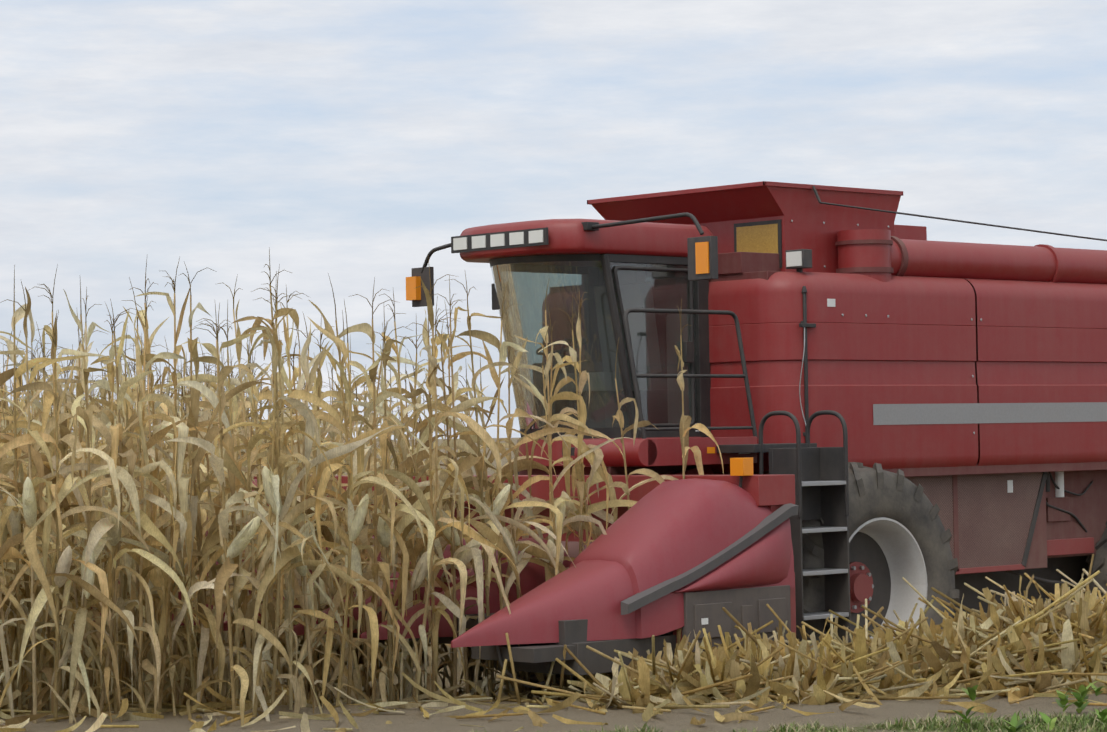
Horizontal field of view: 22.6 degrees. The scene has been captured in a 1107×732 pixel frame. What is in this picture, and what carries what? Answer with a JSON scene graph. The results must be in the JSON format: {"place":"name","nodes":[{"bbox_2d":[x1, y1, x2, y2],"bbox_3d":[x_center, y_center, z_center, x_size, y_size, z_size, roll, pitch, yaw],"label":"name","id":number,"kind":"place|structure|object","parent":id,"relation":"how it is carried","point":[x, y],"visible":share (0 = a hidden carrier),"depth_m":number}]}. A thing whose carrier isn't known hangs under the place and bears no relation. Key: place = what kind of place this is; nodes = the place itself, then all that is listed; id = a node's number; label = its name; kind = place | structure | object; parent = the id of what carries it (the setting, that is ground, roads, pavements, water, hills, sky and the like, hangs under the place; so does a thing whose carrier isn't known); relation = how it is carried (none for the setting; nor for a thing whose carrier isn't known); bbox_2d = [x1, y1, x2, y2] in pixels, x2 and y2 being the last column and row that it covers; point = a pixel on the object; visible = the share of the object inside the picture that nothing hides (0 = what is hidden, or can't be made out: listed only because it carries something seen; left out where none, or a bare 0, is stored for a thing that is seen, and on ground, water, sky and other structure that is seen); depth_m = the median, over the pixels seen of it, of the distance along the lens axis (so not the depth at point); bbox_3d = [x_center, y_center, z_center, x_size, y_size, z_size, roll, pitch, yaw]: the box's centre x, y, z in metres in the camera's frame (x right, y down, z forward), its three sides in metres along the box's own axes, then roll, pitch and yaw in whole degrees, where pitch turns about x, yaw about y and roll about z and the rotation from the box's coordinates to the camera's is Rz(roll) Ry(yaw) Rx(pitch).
{"place":"outdoors","nodes":[
{"label":"outdoors","id":0,"kind":"place"},
{"bbox_2d":[0,438,1106,731],"bbox_3d":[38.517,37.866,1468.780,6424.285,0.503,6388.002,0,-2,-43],"label":"ground","id":1,"kind":"structure","parent":0,"point":[856,718],"depth_m":16.04},
{"bbox_2d":[0,249,723,725],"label":"corn","id":2,"kind":"object","parent":1,"relation":"on","point":[100,501],"visible":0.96,"depth_m":17.26},
{"bbox_2d":[0,554,1106,731],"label":"debris","id":3,"kind":"object","parent":1,"relation":"on","point":[1013,651],"visible":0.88,"depth_m":16.95},
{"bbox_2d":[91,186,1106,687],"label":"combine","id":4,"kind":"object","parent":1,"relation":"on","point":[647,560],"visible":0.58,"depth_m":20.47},
{"bbox_2d":[460,219,712,262],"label":"cab roof","id":5,"kind":"structure","parent":4,"relation":"attached to","point":[568,236],"depth_m":20.46},
{"bbox_2d":[491,261,697,429],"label":"cab windows","id":6,"kind":"structure","parent":4,"relation":"attached to","point":[655,338],"depth_m":20.57},
{"bbox_2d":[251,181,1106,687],"bbox_3d":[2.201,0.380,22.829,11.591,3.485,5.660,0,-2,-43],"label":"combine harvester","id":7,"kind":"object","parent":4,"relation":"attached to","point":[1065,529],"visible":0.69,"depth_m":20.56},
{"bbox_2d":[708,271,1106,471],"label":"combine panels","id":8,"kind":"object","parent":4,"relation":"attached to","point":[1041,342],"visible":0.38,"depth_m":21.44},
{"bbox_2d":[0,0,1106,442],"label":"sky","id":9,"kind":"structure","parent":0,"point":[349,141]},
{"bbox_2d":[470,681,1106,731],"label":"grass","id":10,"kind":"structure","parent":0,"point":[1069,723],"depth_m":15.06}
]}

